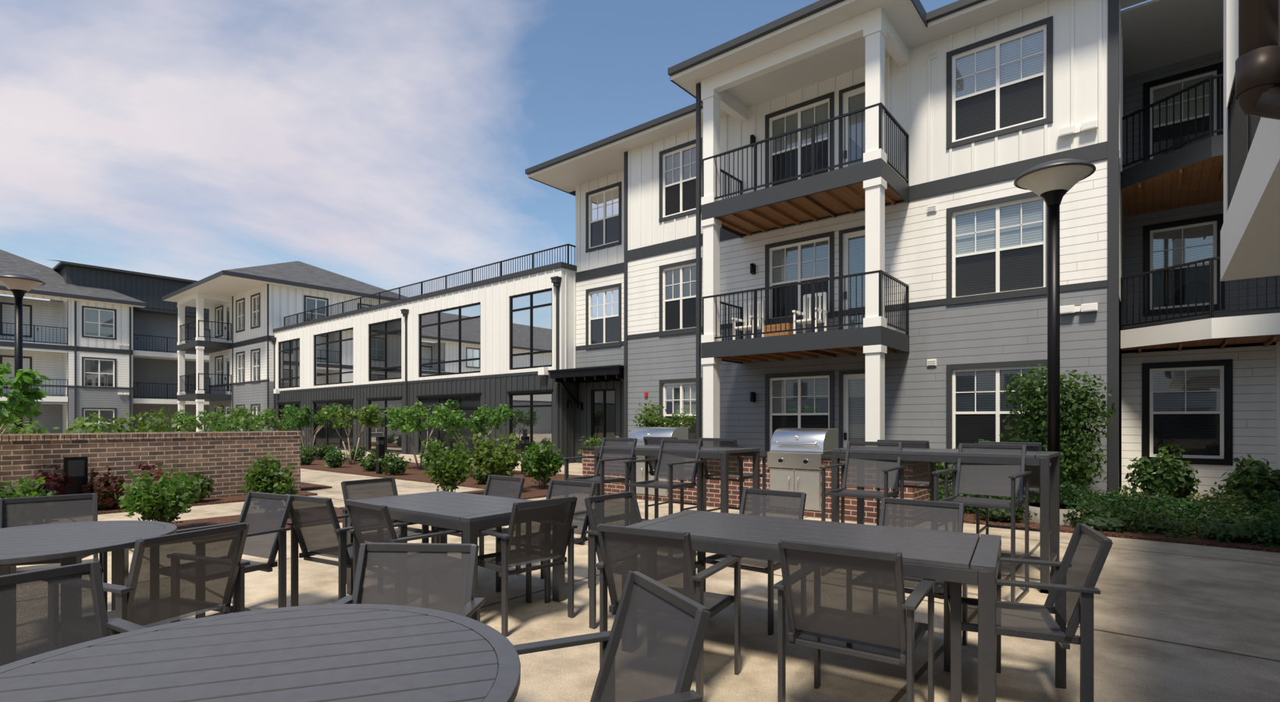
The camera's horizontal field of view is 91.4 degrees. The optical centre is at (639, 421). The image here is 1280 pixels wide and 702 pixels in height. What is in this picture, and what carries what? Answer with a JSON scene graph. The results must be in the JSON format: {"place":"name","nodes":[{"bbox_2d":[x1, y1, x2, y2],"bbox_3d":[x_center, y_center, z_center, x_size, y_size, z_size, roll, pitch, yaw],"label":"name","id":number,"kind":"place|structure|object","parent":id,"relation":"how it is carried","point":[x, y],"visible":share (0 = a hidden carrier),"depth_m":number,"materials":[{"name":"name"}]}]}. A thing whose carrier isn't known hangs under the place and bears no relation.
{"place":"outdoors","nodes":[
{"label":"outdoors","id":0,"kind":"place"},
{"bbox_2d":[270,243,576,463],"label":"building","id":1,"kind":"structure","parent":0,"point":[508,339],"depth_m":24.74,"materials":[{"name":"white metal"}]},
{"bbox_2d":[0,0,1151,301],"label":"sky","id":2,"kind":"structure","parent":0,"point":[385,144],"materials":[{"name":"blue"}]},
{"bbox_2d":[16,448,1279,701],"bbox_3d":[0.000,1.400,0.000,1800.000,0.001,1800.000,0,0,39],"label":"ground","id":3,"kind":"structure","parent":0,"point":[1184,624],"depth_m":4.16,"materials":[{"name":"concrete"}]},
{"bbox_2d":[0,493,107,611],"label":"chair","id":4,"kind":"object","parent":3,"relation":"on","point":[25,511],"visible":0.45,"depth_m":4.35,"materials":[{"name":"fabric"}]},
{"bbox_2d":[0,561,147,666],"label":"chair","id":5,"kind":"object","parent":3,"relation":"on","point":[44,610],"visible":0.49,"depth_m":2.21,"materials":[{"name":"fabric"}]},
{"bbox_2d":[0,520,177,611],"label":"round table","id":6,"kind":"object","parent":3,"relation":"on","point":[65,544],"visible":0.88,"depth_m":3.50,"materials":[{"name":"metal"}]},
{"bbox_2d":[0,249,209,433],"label":"building","id":7,"kind":"structure","parent":3,"relation":"on","point":[102,342],"depth_m":40.11,"materials":[{"name":"grey"}]},
{"bbox_2d":[0,430,300,505],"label":"brick wall","id":8,"kind":"structure","parent":3,"relation":"on","point":[222,460],"depth_m":10.51,"materials":[{"name":"brown brick"}]},
{"bbox_2d":[102,522,250,633],"bbox_3d":[-2.423,0.963,3.123,0.654,0.874,0.600,0,0,22],"label":"chair","id":9,"kind":"object","parent":3,"relation":"on","point":[175,577],"visible":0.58,"depth_m":3.01,"materials":[{"name":"fabric"}]},
{"bbox_2d":[176,492,294,618],"bbox_3d":[-2.826,0.963,4.254,0.600,0.874,0.654,0,0,28],"label":"chair","id":10,"kind":"object","parent":3,"relation":"on","point":[264,517],"visible":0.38,"depth_m":4.41,"materials":[{"name":"fabric"}]},
{"bbox_2d":[0,604,520,701],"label":"round table","id":11,"kind":"object","parent":3,"relation":"on","point":[355,653],"visible":1,"depth_m":1.67,"materials":[{"name":"metal"}]},
{"bbox_2d":[161,261,407,432],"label":"building","id":12,"kind":"structure","parent":3,"relation":"on","point":[250,308],"depth_m":37.62,"materials":[{"name":"grey"}]},
{"bbox_2d":[286,494,407,607],"bbox_3d":[-2.185,0.963,4.647,0.600,0.874,0.654,0,0,29],"label":"chair","id":13,"kind":"object","parent":3,"relation":"on","point":[316,529],"visible":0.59,"depth_m":4.43,"materials":[{"name":"metal"}]},
{"bbox_2d":[339,477,439,543],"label":"chair","id":14,"kind":"object","parent":3,"relation":"on","point":[364,489],"visible":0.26,"depth_m":5.61,"materials":[{"name":"fabric"}]},
{"bbox_2d":[344,499,462,589],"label":"chair","id":15,"kind":"object","parent":3,"relation":"on","point":[371,523],"visible":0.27,"depth_m":4.09,"materials":[{"name":"fabric"}]},
{"bbox_2d":[330,543,485,622],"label":"chair","id":16,"kind":"object","parent":3,"relation":"on","point":[437,577],"visible":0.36,"depth_m":2.65,"materials":[{"name":"fabric"}]},
{"bbox_2d":[346,490,565,602],"bbox_3d":[-1.483,1.022,4.971,1.553,0.755,0.926,0,0,36],"label":"dining table","id":17,"kind":"object","parent":3,"relation":"on","point":[470,516],"visible":0.56,"depth_m":4.70,"materials":[{"name":"metal"}]},
{"bbox_2d":[430,475,525,574],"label":"chair","id":18,"kind":"object","parent":3,"relation":"on","point":[504,486],"visible":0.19,"depth_m":5.92,"materials":[{"name":"fabric"}]},
{"bbox_2d":[461,496,577,637],"bbox_3d":[-0.847,0.963,4.421,0.600,0.874,0.654,0,0,-45],"label":"chair","id":19,"kind":"object","parent":3,"relation":"on","point":[539,531],"visible":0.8,"depth_m":4.25,"materials":[{"name":"metal"}]},
{"bbox_2d":[495,480,596,604],"bbox_3d":[-0.768,0.963,5.212,0.600,0.874,0.654,0,0,35],"label":"chair","id":20,"kind":"object","parent":3,"relation":"on","point":[581,492],"visible":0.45,"depth_m":5.31,"materials":[{"name":"fabric"}]},
{"bbox_2d":[562,437,637,496],"bbox_3d":[-0.432,0.799,7.114,0.600,1.207,0.654,0,0,39],"label":"bar stool","id":21,"kind":"object","parent":3,"relation":"on","point":[611,464],"visible":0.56,"depth_m":7.22,"materials":[{"name":"metal"}]},
{"bbox_2d":[513,571,711,701],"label":"chair","id":22,"kind":"object","parent":3,"relation":"on","point":[652,641],"visible":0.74,"depth_m":1.98,"materials":[{"name":"fabric"}]},
{"bbox_2d":[584,491,705,629],"bbox_3d":[0.029,0.963,4.288,0.654,0.874,0.600,0,0,39],"label":"chair","id":23,"kind":"object","parent":3,"relation":"on","point":[622,509],"visible":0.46,"depth_m":4.35,"materials":[{"name":"fabric"}]},
{"bbox_2d":[623,439,703,555],"bbox_3d":[0.262,0.799,6.544,0.600,1.207,0.654,0,0,37],"label":"bar stool","id":24,"kind":"object","parent":3,"relation":"on","point":[670,467],"visible":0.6,"depth_m":6.65,"materials":[{"name":"metal"}]},
{"bbox_2d":[594,523,743,701],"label":"chair","id":25,"kind":"object","parent":3,"relation":"on","point":[665,558],"visible":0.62,"depth_m":3.12,"materials":[{"name":"fabric"}]},
{"bbox_2d":[643,437,706,519],"bbox_3d":[0.441,0.799,8.020,0.600,1.207,0.654,0,0,38],"label":"bar stool","id":26,"kind":"object","parent":3,"relation":"on","point":[654,441],"visible":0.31,"depth_m":7.99,"materials":[{"name":"metal"}]},
{"bbox_2d":[593,444,760,520],"bbox_3d":[0.390,0.852,7.250,1.856,1.103,0.726,0,0,39],"label":"bar table","id":27,"kind":"object","parent":3,"relation":"on","point":[722,454],"visible":0.52,"depth_m":6.87,"materials":[{"name":"metal"}]},
{"bbox_2d":[97,456,1279,553],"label":"mulch beds","id":28,"kind":"object","parent":3,"relation":"on","point":[531,490],"visible":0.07,"depth_m":10.44,"materials":[{"name":"brown soil"}]},
{"bbox_2d":[0,272,45,429],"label":"lamp post","id":29,"kind":"object","parent":28,"relation":"on","point":[19,286],"visible":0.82,"depth_m":14.82,"materials":[{"name":"black metal"}]},
{"bbox_2d":[0,362,51,437],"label":"tree","id":30,"kind":"object","parent":28,"relation":"on","point":[12,408],"visible":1,"depth_m":8.76,"materials":[{"name":"green plant"}]},
{"bbox_2d":[0,474,56,499],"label":"shrub","id":31,"kind":"object","parent":28,"relation":"on","point":[26,489],"visible":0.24,"depth_m":6.66,"materials":[{"name":"green plant"}]},
{"bbox_2d":[30,464,75,495],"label":"shrub","id":32,"kind":"object","parent":28,"relation":"on","point":[58,488],"visible":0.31,"depth_m":9.25,"materials":[{"name":"red plant"}]},
{"bbox_2d":[0,412,117,433],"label":"shrub","id":33,"kind":"object","parent":28,"relation":"on","point":[28,430],"visible":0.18,"depth_m":10.68,"materials":[{"name":"green plant"}]},
{"bbox_2d":[63,456,87,495],"bbox_3d":[-8.688,0.975,9.614,0.088,0.850,0.270,0,0,39],"label":"panel bollard","id":34,"kind":"object","parent":28,"relation":"on","point":[76,468],"visible":0.63,"depth_m":9.58,"materials":[{"name":"black metal"}]},
{"bbox_2d":[81,465,125,510],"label":"shrub","id":35,"kind":"object","parent":28,"relation":"on","point":[105,489],"visible":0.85,"depth_m":9.55,"materials":[{"name":"red plant"}]},
{"bbox_2d":[126,461,167,496],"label":"shrub","id":36,"kind":"object","parent":28,"relation":"on","point":[147,467],"visible":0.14,"depth_m":10.06,"materials":[{"name":"red plant"}]},
{"bbox_2d":[99,407,213,433],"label":"shrub","id":37,"kind":"object","parent":28,"relation":"on","point":[154,418],"visible":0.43,"depth_m":11.72,"materials":[{"name":"green plant"}]},
{"bbox_2d":[113,462,200,524],"bbox_3d":[-5.876,0.947,7.633,0.822,0.912,1.006,0,0,-33],"label":"shrub","id":38,"kind":"object","parent":28,"relation":"on","point":[165,499],"visible":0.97,"depth_m":7.44,"materials":[{"name":"green plant"}]},
{"bbox_2d":[172,470,214,502],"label":"shrub","id":39,"kind":"object","parent":28,"relation":"on","point":[205,485],"visible":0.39,"depth_m":10.50,"materials":[{"name":"green plant"}]},
{"bbox_2d":[173,408,214,432],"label":"crape myrtle","id":40,"kind":"object","parent":28,"relation":"on","point":[179,419],"visible":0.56,"depth_m":29.32,"materials":[{"name":"green plant"}]},
{"bbox_2d":[206,405,252,429],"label":"crape myrtle","id":41,"kind":"object","parent":28,"relation":"on","point":[215,416],"visible":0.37,"depth_m":26.63,"materials":[{"name":"green plant"}]},
{"bbox_2d":[201,412,274,432],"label":"shrub","id":42,"kind":"object","parent":28,"relation":"on","point":[232,428],"visible":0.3,"depth_m":12.41,"materials":[{"name":"green plant"}]},
{"bbox_2d":[231,406,293,431],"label":"crape myrtle","id":43,"kind":"object","parent":28,"relation":"on","point":[279,422],"visible":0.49,"depth_m":24.12,"materials":[{"name":"green plant"}]},
{"bbox_2d":[238,451,299,494],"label":"shrub","id":44,"kind":"object","parent":28,"relation":"on","point":[275,481],"visible":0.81,"depth_m":8.69,"materials":[{"name":"green plant"}]},
{"bbox_2d":[300,444,314,465],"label":"shrub","id":45,"kind":"object","parent":28,"relation":"on","point":[307,458],"visible":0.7,"depth_m":19.38,"materials":[{"name":"green plant"}]},
{"bbox_2d":[278,403,341,450],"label":"crape myrtle","id":46,"kind":"object","parent":28,"relation":"on","point":[298,418],"visible":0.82,"depth_m":21.62,"materials":[{"name":"green plant"}]},
{"bbox_2d":[315,443,338,459],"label":"shrub","id":47,"kind":"object","parent":28,"relation":"on","point":[321,454],"visible":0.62,"depth_m":22.31,"materials":[{"name":"green plant"}]},
{"bbox_2d":[323,444,348,468],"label":"shrub","id":48,"kind":"object","parent":28,"relation":"on","point":[335,458],"visible":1,"depth_m":18.23,"materials":[{"name":"green plant"}]},
{"bbox_2d":[319,403,382,465],"bbox_3d":[-9.050,0.416,19.750,1.905,1.980,1.503,0,0,-11],"label":"crape myrtle","id":49,"kind":"object","parent":28,"relation":"on","point":[367,417],"visible":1,"depth_m":19.55,"materials":[{"name":"green plant"}]},
{"bbox_2d":[345,444,366,461],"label":"shrub","id":50,"kind":"object","parent":28,"relation":"on","point":[359,453],"visible":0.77,"depth_m":21.28,"materials":[{"name":"green plant"}]},
{"bbox_2d":[356,451,388,471],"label":"shrub","id":51,"kind":"object","parent":28,"relation":"on","point":[368,464],"visible":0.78,"depth_m":16.99,"materials":[{"name":"green plant"}]},
{"bbox_2d":[376,437,384,474],"bbox_3d":[-6.741,0.900,16.213,0.164,1.000,0.164,0,0,39],"label":"bollard","id":52,"kind":"object","parent":28,"relation":"on","point":[380,446],"visible":0.88,"depth_m":16.15,"materials":[{"name":"black metal"}]},
{"bbox_2d":[373,450,412,475],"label":"shrub","id":53,"kind":"object","parent":28,"relation":"on","point":[395,465],"visible":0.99,"depth_m":15.72,"materials":[{"name":"green plant"}]},
{"bbox_2d":[384,401,449,469],"bbox_3d":[-6.248,0.423,17.672,1.950,1.967,1.820,0,0,39],"label":"crape myrtle","id":54,"kind":"object","parent":28,"relation":"on","point":[405,424],"visible":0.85,"depth_m":17.21,"materials":[{"name":"green plant"}]},
{"bbox_2d":[418,432,478,492],"bbox_3d":[-3.414,0.802,11.084,0.983,1.202,0.974,0,0,-26],"label":"shrub","id":55,"kind":"object","parent":28,"relation":"on","point":[449,470],"visible":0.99,"depth_m":10.86,"materials":[{"name":"green plant"}]},
{"bbox_2d":[428,399,515,476],"bbox_3d":[-4.089,0.442,15.301,2.046,1.934,1.814,0,0,-12],"label":"crape myrtle","id":56,"kind":"object","parent":28,"relation":"on","point":[452,420],"visible":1,"depth_m":14.86,"materials":[{"name":"green plant"}]},
{"bbox_2d":[468,465,488,484],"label":"shrub","id":57,"kind":"object","parent":28,"relation":"on","point":[479,473],"visible":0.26,"depth_m":13.36,"materials":[{"name":"green plant"}]},
{"bbox_2d":[470,432,524,477],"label":"shrub","id":58,"kind":"object","parent":28,"relation":"on","point":[504,463],"visible":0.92,"depth_m":11.64,"materials":[{"name":"green plant"}]},
{"bbox_2d":[521,436,529,472],"bbox_3d":[-3.050,0.900,16.611,0.164,1.000,0.164,0,0,39],"label":"bollard","id":59,"kind":"object","parent":28,"relation":"on","point":[525,441],"visible":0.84,"depth_m":16.56,"materials":[{"name":"black metal"}]},
{"bbox_2d":[519,437,564,489],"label":"shrub","id":60,"kind":"object","parent":28,"relation":"on","point":[544,464],"visible":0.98,"depth_m":12.50,"materials":[{"name":"green plant"}]},
{"bbox_2d":[577,434,602,462],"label":"shrub","id":61,"kind":"object","parent":28,"relation":"on","point":[598,440],"visible":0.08,"depth_m":13.57,"materials":[{"name":"green plant"}]},
{"bbox_2d":[632,401,696,433],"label":"shrub","id":62,"kind":"object","parent":28,"relation":"on","point":[652,420],"visible":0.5,"depth_m":15.58,"materials":[{"name":"green plant"}]},
{"bbox_2d":[935,462,952,483],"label":"shrub","id":63,"kind":"object","parent":28,"relation":"on","point":[940,466],"visible":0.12,"depth_m":12.18,"materials":[{"name":"green plant"}]},
{"bbox_2d":[939,487,985,514],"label":"shrub","id":64,"kind":"object","parent":28,"relation":"on","point":[965,510],"visible":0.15,"depth_m":9.28,"materials":[{"name":"green plant"}]},
{"bbox_2d":[973,495,1037,523],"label":"shrub","id":65,"kind":"object","parent":28,"relation":"on","point":[998,515],"visible":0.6,"depth_m":8.40,"materials":[{"name":"green plant"}]},
{"bbox_2d":[1013,159,1095,525],"bbox_3d":[5.663,-1.065,8.548,0.940,4.930,0.940,0,0,39],"label":"lamp post","id":66,"kind":"object","parent":28,"relation":"on","point":[1051,183],"visible":0.78,"depth_m":8.48,"materials":[{"name":"black metal"}]},
{"bbox_2d":[1034,487,1088,505],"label":"shrub","id":67,"kind":"object","parent":28,"relation":"on","point":[1066,501],"visible":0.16,"depth_m":9.42,"materials":[{"name":"green plant"}]},
{"bbox_2d":[1059,484,1091,505],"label":"shrub","id":68,"kind":"object","parent":28,"relation":"on","point":[1072,492],"visible":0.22,"depth_m":9.66,"materials":[{"name":"green plant"}]},
{"bbox_2d":[1059,479,1101,506],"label":"shrub","id":69,"kind":"object","parent":28,"relation":"on","point":[1079,488],"visible":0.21,"depth_m":10.15,"materials":[{"name":"green plant"}]},
{"bbox_2d":[1068,492,1124,513],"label":"shrub","id":70,"kind":"object","parent":28,"relation":"on","point":[1100,501],"visible":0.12,"depth_m":8.88,"materials":[{"name":"green plant"}]},
{"bbox_2d":[1063,497,1144,533],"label":"shrub","id":71,"kind":"object","parent":28,"relation":"on","point":[1102,522],"visible":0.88,"depth_m":7.85,"materials":[{"name":"green plant"}]},
{"bbox_2d":[1077,492,1141,525],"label":"shrub","id":72,"kind":"object","parent":28,"relation":"on","point":[1114,511],"visible":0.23,"depth_m":8.25,"materials":[{"name":"green plant"}]},
{"bbox_2d":[1088,484,1139,503],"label":"shrub","id":73,"kind":"object","parent":28,"relation":"on","point":[1114,492],"visible":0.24,"depth_m":9.76,"materials":[{"name":"green plant"}]},
{"bbox_2d":[1088,490,1147,513],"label":"shrub","id":74,"kind":"object","parent":28,"relation":"on","point":[1125,499],"visible":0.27,"depth_m":9.18,"materials":[{"name":"green plant"}]},
{"bbox_2d":[1123,486,1180,506],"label":"shrub","id":75,"kind":"object","parent":28,"relation":"on","point":[1149,496],"visible":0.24,"depth_m":9.60,"materials":[{"name":"green plant"}]},
{"bbox_2d":[1116,494,1201,524],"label":"shrub","id":76,"kind":"object","parent":28,"relation":"on","point":[1176,510],"visible":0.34,"depth_m":8.17,"materials":[{"name":"green plant"}]},
{"bbox_2d":[1123,499,1201,539],"bbox_3d":[6.427,1.199,7.643,0.921,0.418,0.766,0,0,-38],"label":"shrub","id":77,"kind":"object","parent":28,"relation":"on","point":[1167,524],"visible":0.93,"depth_m":7.53,"materials":[{"name":"green plant"}]},
{"bbox_2d":[1123,443,1201,500],"bbox_3d":[8.484,0.883,10.164,0.999,1.084,0.817,0,0,39],"label":"shrub","id":78,"kind":"object","parent":28,"relation":"on","point":[1173,476],"visible":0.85,"depth_m":9.97,"materials":[{"name":"green plant"}]},
{"bbox_2d":[1138,492,1199,511],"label":"shrub","id":79,"kind":"object","parent":28,"relation":"on","point":[1158,502],"visible":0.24,"depth_m":8.87,"materials":[{"name":"green plant"}]},
{"bbox_2d":[1152,494,1212,525],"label":"shrub","id":80,"kind":"object","parent":28,"relation":"on","point":[1179,505],"visible":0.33,"depth_m":8.23,"materials":[{"name":"green plant"}]},
{"bbox_2d":[1186,493,1252,514],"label":"shrub","id":81,"kind":"object","parent":28,"relation":"on","point":[1235,497],"visible":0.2,"depth_m":8.65,"materials":[{"name":"green plant"}]},
{"bbox_2d":[1194,481,1258,515],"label":"shrub","id":82,"kind":"object","parent":28,"relation":"on","point":[1215,493],"visible":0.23,"depth_m":9.16,"materials":[{"name":"green plant"}]},
{"bbox_2d":[1197,502,1262,522],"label":"shrub","id":83,"kind":"object","parent":28,"relation":"on","point":[1242,513],"visible":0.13,"depth_m":8.11,"materials":[{"name":"green plant"}]},
{"bbox_2d":[1188,511,1276,546],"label":"shrub","id":84,"kind":"object","parent":28,"relation":"on","point":[1226,531],"visible":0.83,"depth_m":7.03,"materials":[{"name":"green plant"}]},
{"bbox_2d":[1195,494,1271,527],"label":"shrub","id":85,"kind":"object","parent":28,"relation":"on","point":[1228,511],"visible":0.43,"depth_m":7.67,"materials":[{"name":"green plant"}]},
{"bbox_2d":[1217,454,1279,513],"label":"shrub","id":86,"kind":"object","parent":28,"relation":"on","point":[1255,482],"visible":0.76,"depth_m":9.21,"materials":[{"name":"green plant"}]},
{"bbox_2d":[1245,502,1279,528],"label":"shrub","id":87,"kind":"object","parent":28,"relation":"on","point":[1273,513],"visible":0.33,"depth_m":7.93,"materials":[{"name":"green plant"}]},
{"bbox_2d":[1245,500,1279,522],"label":"shrub","id":88,"kind":"object","parent":28,"relation":"on","point":[1277,509],"visible":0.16,"depth_m":8.30,"materials":[{"name":"green plant"}]},
{"bbox_2d":[1248,513,1279,550],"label":"shrub","id":89,"kind":"object","parent":28,"relation":"on","point":[1276,526],"visible":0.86,"depth_m":6.86,"materials":[{"name":"green plant"}]},
{"bbox_2d":[1258,490,1279,512],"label":"shrub","id":90,"kind":"object","parent":28,"relation":"on","point":[1267,497],"visible":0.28,"depth_m":8.91,"materials":[{"name":"green plant"}]},
{"bbox_2d":[698,437,767,512],"bbox_3d":[1.097,0.799,7.481,0.600,1.207,0.654,0,0,41],"label":"bar stool","id":91,"kind":"object","parent":3,"relation":"on","point":[712,467],"visible":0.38,"depth_m":7.34,"materials":[{"name":"metal"}]},
{"bbox_2d":[696,488,806,636],"bbox_3d":[0.825,0.963,4.499,0.600,0.874,0.654,0,0,38],"label":"chair","id":92,"kind":"object","parent":3,"relation":"on","point":[782,504],"visible":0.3,"depth_m":4.63,"materials":[{"name":"fabric"}]},
{"bbox_2d":[579,426,929,523],"bbox_3d":[1.478,0.755,10.465,6.180,1.290,0.930,0,0,39],"label":"grill counter","id":93,"kind":"object","parent":3,"relation":"on","point":[796,459],"visible":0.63,"depth_m":9.40,"materials":[{"name":"red brick"}]},
{"bbox_2d":[625,510,1001,701],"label":"dining table","id":94,"kind":"object","parent":3,"relation":"on","point":[961,558],"visible":0.79,"depth_m":3.37,"materials":[{"name":"metal"}]},
{"bbox_2d":[772,539,936,701],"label":"chair","id":95,"kind":"object","parent":3,"relation":"on","point":[852,595],"visible":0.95,"depth_m":2.69,"materials":[{"name":"fabric"}]},
{"bbox_2d":[819,441,906,522],"bbox_3d":[2.060,0.799,5.740,0.600,1.207,0.654,0,0,37],"label":"bar stool","id":96,"kind":"object","parent":3,"relation":"on","point":[886,475],"visible":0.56,"depth_m":5.88,"materials":[{"name":"metal"}]},
{"bbox_2d":[846,497,967,671],"bbox_3d":[1.683,0.963,3.904,0.600,0.874,0.654,0,0,37],"label":"chair","id":97,"kind":"object","parent":3,"relation":"on","point":[925,515],"visible":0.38,"depth_m":4.07,"materials":[{"name":"fabric"}]},
{"bbox_2d":[876,440,948,526],"bbox_3d":[2.915,0.799,6.699,0.600,1.207,0.654,0,0,40],"label":"bar stool","id":98,"kind":"object","parent":3,"relation":"on","point":[918,472],"visible":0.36,"depth_m":6.46,"materials":[{"name":"metal"}]},
{"bbox_2d":[831,448,1059,593],"bbox_3d":[2.844,0.839,5.920,1.826,1.128,0.756,0,0,39],"label":"bar table","id":99,"kind":"object","parent":3,"relation":"on","point":[1042,460],"visible":0.66,"depth_m":5.59,"materials":[{"name":"metal"}]},
{"bbox_2d":[931,443,1031,603],"bbox_3d":[2.812,0.799,5.123,0.600,1.207,0.654,0,0,42],"label":"bar stool","id":100,"kind":"object","parent":3,"relation":"on","point":[1000,480],"visible":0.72,"depth_m":5.21,"materials":[{"name":"fabric"}]},
{"bbox_2d":[976,441,1050,555],"bbox_3d":[3.649,0.799,6.096,0.600,1.207,0.654,0,0,38],"label":"bar stool","id":101,"kind":"object","parent":3,"relation":"on","point":[1034,481],"visible":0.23,"depth_m":5.88,"materials":[{"name":"metal"}]},
{"bbox_2d":[947,522,1112,701],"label":"chair","id":102,"kind":"object","parent":3,"relation":"on","point":[1069,602],"visible":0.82,"depth_m":2.98,"materials":[{"name":"metal"}]},
{"bbox_2d":[525,0,1279,497],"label":"building","id":103,"kind":"structure","parent":0,"point":[823,214],"depth_m":13.01,"materials":[{"name":"grey"}]},
{"bbox_2d":[998,363,1116,493],"bbox_3d":[7.237,0.191,10.952,1.764,2.426,1.368,0,0,39],"label":"shrub","id":104,"kind":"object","parent":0,"point":[1079,405],"depth_m":10.70,"materials":[{"name":"green plant"}]},
{"bbox_2d":[1220,0,1279,281],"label":"wing","id":105,"kind":"structure","parent":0,"point":[1250,239],"depth_m":4.18,"materials":[{"name":"grey paint"}]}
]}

